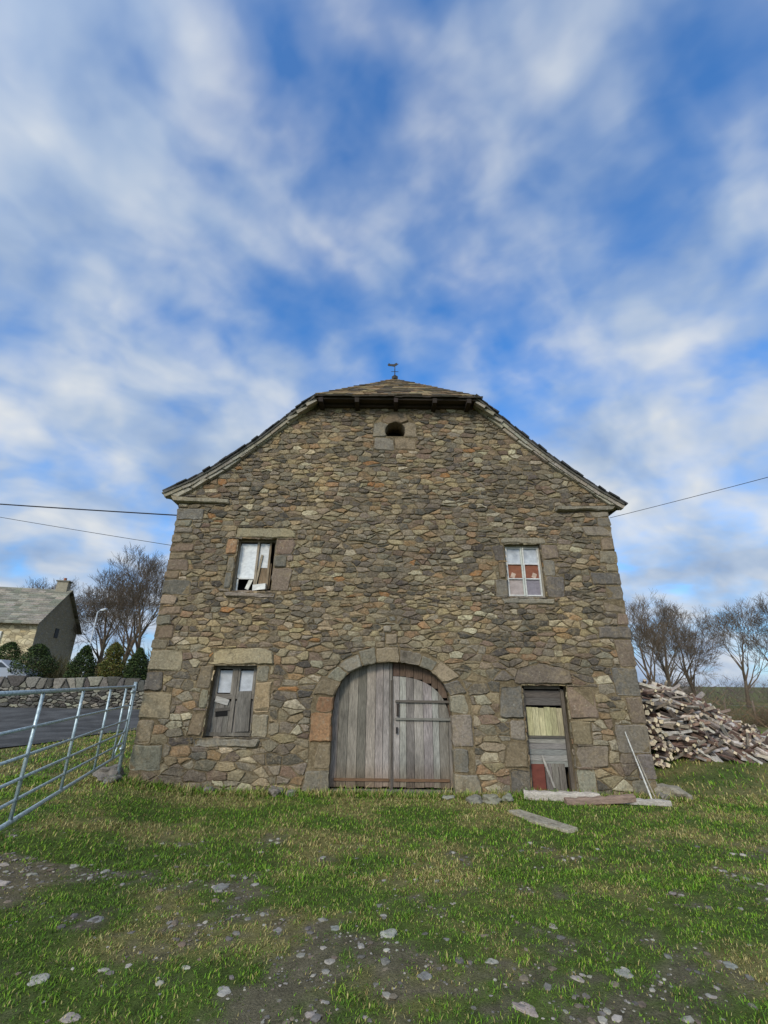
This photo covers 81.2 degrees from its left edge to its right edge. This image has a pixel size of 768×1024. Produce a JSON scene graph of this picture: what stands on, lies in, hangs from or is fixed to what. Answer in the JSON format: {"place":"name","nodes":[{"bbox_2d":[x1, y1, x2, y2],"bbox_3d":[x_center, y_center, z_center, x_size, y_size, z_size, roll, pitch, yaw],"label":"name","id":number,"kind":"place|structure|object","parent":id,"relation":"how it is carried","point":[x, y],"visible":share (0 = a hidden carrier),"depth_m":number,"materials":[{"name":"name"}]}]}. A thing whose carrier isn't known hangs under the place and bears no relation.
{"place":"outdoors","nodes":[
{"label":"outdoors","id":0,"kind":"place"},
{"bbox_2d":[0,707,139,747],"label":"road","id":1,"kind":"structure","parent":0,"point":[11,718],"depth_m":19.28,"materials":[{"name":"grey asphalt"}]},
{"bbox_2d":[0,686,767,1023],"bbox_3d":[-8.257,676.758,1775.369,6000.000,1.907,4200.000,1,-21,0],"label":"ground","id":2,"kind":"structure","parent":0,"point":[254,1000],"depth_m":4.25,"materials":[{"name":"green plant"}]},
{"bbox_2d":[0,641,23,661],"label":"evergreen shrub","id":3,"kind":"object","parent":2,"relation":"on","point":[9,647],"visible":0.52,"depth_m":29.39,"materials":[{"name":"green plant"}]},
{"bbox_2d":[0,660,42,676],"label":"parked car","id":4,"kind":"object","parent":2,"relation":"on","point":[4,665],"visible":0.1,"depth_m":27.08,"materials":[{"name":"grey paint"}]},
{"bbox_2d":[7,643,59,677],"bbox_3d":[-21.710,9.595,27.736,2.692,2.897,2.761,1,-21,0],"label":"evergreen shrub","id":5,"kind":"object","parent":2,"relation":"on","point":[43,653],"visible":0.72,"depth_m":27.62,"materials":[{"name":"green plant"}]},
{"bbox_2d":[0,595,76,675],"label":"walls","id":6,"kind":"structure","parent":2,"relation":"on","point":[25,636],"depth_m":34.10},
{"bbox_2d":[0,578,72,637],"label":"chimney and windows","id":7,"kind":"object","parent":6,"relation":"attached to","point":[64,585],"visible":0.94,"depth_m":36.20,"materials":[{"name":"beige stone"}]},
{"bbox_2d":[0,587,81,634],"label":"roof","id":8,"kind":"structure","parent":6,"relation":"on","point":[28,605],"depth_m":33.99,"materials":[{"name":"stone"}]},
{"bbox_2d":[20,577,85,619],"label":"bare tree","id":9,"kind":"object","parent":2,"relation":"on","point":[44,586],"visible":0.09,"depth_m":46.47,"materials":[{"name":"brown plant"}]},
{"bbox_2d":[30,577,102,633],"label":"bare tree","id":10,"kind":"object","parent":2,"relation":"on","point":[77,598],"visible":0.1,"depth_m":54.29,"materials":[{"name":"brown plant"}]},
{"bbox_2d":[0,682,137,830],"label":"metal field gate","id":11,"kind":"structure","parent":2,"relation":"on","point":[22,776],"depth_m":5.91,"materials":[{"name":"metal"}]},
{"bbox_2d":[0,675,145,708],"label":"dry stone wall","id":12,"kind":"structure","parent":2,"relation":"on","point":[95,699],"depth_m":24.91,"materials":[{"name":"grey stone"}]},
{"bbox_2d":[63,645,97,677],"bbox_3d":[-18.503,9.528,27.318,2.345,2.797,2.343,15,-25,-33],"label":"evergreen shrub","id":13,"kind":"object","parent":2,"relation":"on","point":[84,663],"visible":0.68,"depth_m":27.13,"materials":[{"name":"green plant"}]},
{"bbox_2d":[28,651,148,679],"bbox_3d":[-18.203,10.323,29.732,12.934,2.379,4.744,1,-21,0],"label":"hedge","id":14,"kind":"object","parent":2,"relation":"on","point":[56,673],"visible":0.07,"depth_m":28.84,"materials":[{"name":"plant"}]},
{"bbox_2d":[83,608,107,674],"bbox_3d":[-18.738,8.645,28.844,0.794,4.839,0.229,-6,-22,16],"label":"street lamp","id":15,"kind":"object","parent":2,"relation":"on","point":[104,609],"visible":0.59,"depth_m":29.35,"materials":[{"name":"grey metal"}]},
{"bbox_2d":[92,764,123,783],"bbox_3d":[-5.537,5.245,8.987,0.558,0.264,0.890,10,-23,-23],"label":"boulder","id":16,"kind":"object","parent":2,"relation":"on","point":[104,774],"visible":0.83,"depth_m":8.84,"materials":[{"name":"grey stone"}]},
{"bbox_2d":[70,559,150,674],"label":"bare tree","id":17,"kind":"object","parent":2,"relation":"on","point":[103,642],"visible":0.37,"depth_m":41.12,"materials":[{"name":"brown plant"}]},
{"bbox_2d":[95,641,126,676],"bbox_3d":[-16.519,9.394,27.194,2.096,3.020,2.377,1,-21,0],"label":"evergreen shrub","id":18,"kind":"object","parent":2,"relation":"on","point":[114,652],"visible":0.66,"depth_m":27.07,"materials":[{"name":"green plant"}]},
{"bbox_2d":[76,572,147,670],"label":"bare tree","id":19,"kind":"object","parent":2,"relation":"on","point":[117,620],"visible":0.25,"depth_m":48.40,"materials":[{"name":"brown plant"}]},
{"bbox_2d":[77,544,167,656],"bbox_3d":[-19.835,8.099,36.209,8.145,11.225,8.855,-13,-25,32],"label":"bare tree","id":20,"kind":"object","parent":2,"relation":"on","point":[127,594],"visible":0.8,"depth_m":36.06,"materials":[{"name":"brown plant"}]},
{"bbox_2d":[85,554,162,661],"bbox_3d":[-22.269,9.382,40.006,8.078,11.426,9.890,11,-23,-25],"label":"bare tree","id":21,"kind":"object","parent":2,"relation":"on","point":[132,642],"visible":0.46,"depth_m":39.08,"materials":[{"name":"brown plant"}]},
{"bbox_2d":[122,647,148,679],"bbox_3d":[-14.968,9.613,27.270,1.905,2.684,1.996,-13,-25,31],"label":"evergreen shrub","id":22,"kind":"object","parent":2,"relation":"on","point":[137,663],"visible":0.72,"depth_m":27.06,"materials":[{"name":"green plant"}]},
{"bbox_2d":[203,786,295,796],"bbox_3d":[-2.648,5.479,8.820,1.903,0.153,0.404,-2,-21,6],"label":"fallen stone","id":23,"kind":"object","parent":2,"relation":"on","point":[272,790],"visible":0.69,"depth_m":8.69,"materials":[{"name":"grey stone"}]},
{"bbox_2d":[127,363,656,795],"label":"stone barn","id":24,"kind":"structure","parent":2,"relation":"on","point":[394,582],"depth_m":10.21,"materials":[{"name":"stone"}]},
{"bbox_2d":[0,517,167,544],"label":"overhead cable","id":25,"kind":"object","parent":24,"relation":"attached to","point":[84,531],"visible":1,"depth_m":11.07,"materials":[{"name":"grey rubber"}]},
{"bbox_2d":[0,504,176,515],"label":"overhead cable","id":26,"kind":"object","parent":24,"relation":"attached to","point":[89,509],"visible":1,"depth_m":11.18,"materials":[{"name":"grey rubber"}]},
{"bbox_2d":[206,666,256,735],"bbox_3d":[-3.276,4.164,9.925,1.270,1.700,0.438,1,-21,0],"label":"lower left window","id":27,"kind":"structure","parent":24,"relation":"in","point":[231,709],"depth_m":9.72,"materials":[{"name":"grey wood"}]},
{"bbox_2d":[232,540,276,592],"bbox_3d":[-3.092,1.365,10.942,1.230,1.580,0.529,1,-21,0],"label":"upper left window","id":28,"kind":"structure","parent":24,"relation":"in","point":[255,562],"depth_m":10.84,"materials":[{"name":"white wood"}]},
{"bbox_2d":[330,662,452,794],"bbox_3d":[0.162,4.796,9.507,2.700,3.200,0.480,1,-21,0],"label":"arched barn door","id":29,"kind":"structure","parent":24,"relation":"in","point":[391,727],"depth_m":9.58,"materials":[{"name":"grey wood"}]},
{"bbox_2d":[504,545,544,598],"bbox_3d":[3.342,1.509,10.946,1.180,1.580,0.475,1,-21,0],"label":"upper right window","id":30,"kind":"structure","parent":24,"relation":"in","point":[523,564],"depth_m":10.75,"materials":[{"name":"white wood"}]},
{"bbox_2d":[522,685,574,791],"bbox_3d":[3.452,4.748,9.556,1.200,2.400,0.610,1,-21,0],"label":"side door","id":31,"kind":"structure","parent":24,"relation":"in","point":[546,722],"depth_m":9.49,"materials":[{"name":"grey wood"}]},
{"bbox_2d":[610,477,767,517],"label":"overhead cable","id":32,"kind":"object","parent":24,"relation":"attached to","point":[691,497],"visible":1,"depth_m":9.78,"materials":[{"name":"grey rubber"}]},
{"bbox_2d":[96,649,767,704],"bbox_3d":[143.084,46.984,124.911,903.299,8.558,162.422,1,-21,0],"label":"distant treeline","id":33,"kind":"object","parent":2,"relation":"on","point":[727,687],"visible":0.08,"depth_m":58.26,"materials":[{"name":"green plant"}]},
{"bbox_2d":[442,793,513,804],"bbox_3d":[1.786,5.407,8.481,1.364,0.158,0.534,1,-21,0],"label":"fallen stone","id":34,"kind":"object","parent":2,"relation":"on","point":[494,799],"visible":0.88,"depth_m":8.35,"materials":[{"name":"grey stone"}]},
{"bbox_2d":[508,809,577,832],"bbox_3d":[2.503,4.999,7.226,0.315,0.096,1.279,12,-23,-27],"label":"stone slab","id":35,"kind":"object","parent":2,"relation":"on","point":[546,822],"depth_m":7.11,"materials":[{"name":"grey stone"}]},
{"bbox_2d":[523,789,599,800],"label":"timber beam","id":36,"kind":"structure","parent":2,"relation":"on","point":[545,795],"depth_m":8.54,"materials":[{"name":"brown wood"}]},
{"bbox_2d":[564,794,635,804],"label":"timber beam","id":37,"kind":"structure","parent":2,"relation":"on","point":[617,799],"depth_m":8.29,"materials":[{"name":"brown wood"}]},
{"bbox_2d":[625,732,655,798],"bbox_3d":[5.136,5.051,8.960,0.170,1.158,0.403,9,-22,-20],"label":"wooden stick","id":38,"kind":"object","parent":2,"relation":"on","point":[641,771],"visible":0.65,"depth_m":8.88,"materials":[{"name":"grey wood"}]},
{"bbox_2d":[618,798,671,806],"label":"timber beam","id":39,"kind":"structure","parent":2,"relation":"on","point":[650,802],"depth_m":8.25,"materials":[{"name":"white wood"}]},
{"bbox_2d":[625,594,696,681],"bbox_3d":[19.778,10.760,34.805,7.808,9.020,6.377,3,-21,-5],"label":"bare tree","id":40,"kind":"object","parent":2,"relation":"on","point":[632,609],"visible":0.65,"depth_m":34.71,"materials":[{"name":"brown plant"}]},
{"bbox_2d":[631,617,696,684],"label":"bare tree","id":41,"kind":"object","parent":2,"relation":"on","point":[672,669],"visible":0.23,"depth_m":49.92,"materials":[{"name":"brown plant"}]},
{"bbox_2d":[654,783,692,799],"bbox_3d":[5.663,5.568,8.886,0.724,0.242,0.649,1,-21,0],"label":"boulder","id":42,"kind":"object","parent":2,"relation":"on","point":[676,791],"visible":0.69,"depth_m":8.77,"materials":[{"name":"grey stone"}]},
{"bbox_2d":[629,588,723,686],"bbox_3d":[24.069,11.674,38.273,7.785,10.014,6.327,5,-21,-10],"label":"bare tree","id":43,"kind":"object","parent":2,"relation":"on","point":[666,671],"visible":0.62,"depth_m":37.58,"materials":[{"name":"brown plant"}]},
{"bbox_2d":[642,605,727,696],"bbox_3d":[27.147,12.531,39.593,6.732,9.521,8.242,5,-21,-12],"label":"bare tree","id":44,"kind":"object","parent":2,"relation":"on","point":[691,678],"visible":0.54,"depth_m":39.29,"materials":[{"name":"brown plant"}]},
{"bbox_2d":[638,675,767,768],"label":"wood pile","id":45,"kind":"object","parent":2,"relation":"on","point":[678,720],"visible":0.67,"depth_m":11.66,"materials":[{"name":"brown wood"}]},
{"bbox_2d":[689,687,767,727],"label":"hedge","id":46,"kind":"object","parent":2,"relation":"on","point":[746,720],"visible":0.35,"depth_m":22.01,"materials":[{"name":"brown plant"}]},
{"bbox_2d":[693,599,767,707],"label":"bare tree","id":47,"kind":"object","parent":2,"relation":"on","point":[747,686],"visible":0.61,"depth_m":46.27,"materials":[{"name":"brown plant"}]},
{"bbox_2d":[708,592,767,660],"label":"bare tree","id":48,"kind":"object","parent":2,"relation":"on","point":[760,616],"visible":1,"depth_m":35.36,"materials":[{"name":"brown plant"}]},
{"bbox_2d":[723,700,767,725],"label":"field fence","id":49,"kind":"object","parent":2,"relation":"on","point":[752,702],"visible":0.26,"depth_m":22.53,"materials":[{"name":"brown wood"}]},
{"bbox_2d":[0,828,767,1023],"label":"gravel","id":50,"kind":"structure","parent":0,"point":[314,1017],"depth_m":3.56,"materials":[{"name":"grey gravel"}]},
{"bbox_2d":[0,0,767,686],"label":"sky","id":51,"kind":"structure","parent":0,"point":[218,217],"materials":[{"name":"blue"}]}
]}

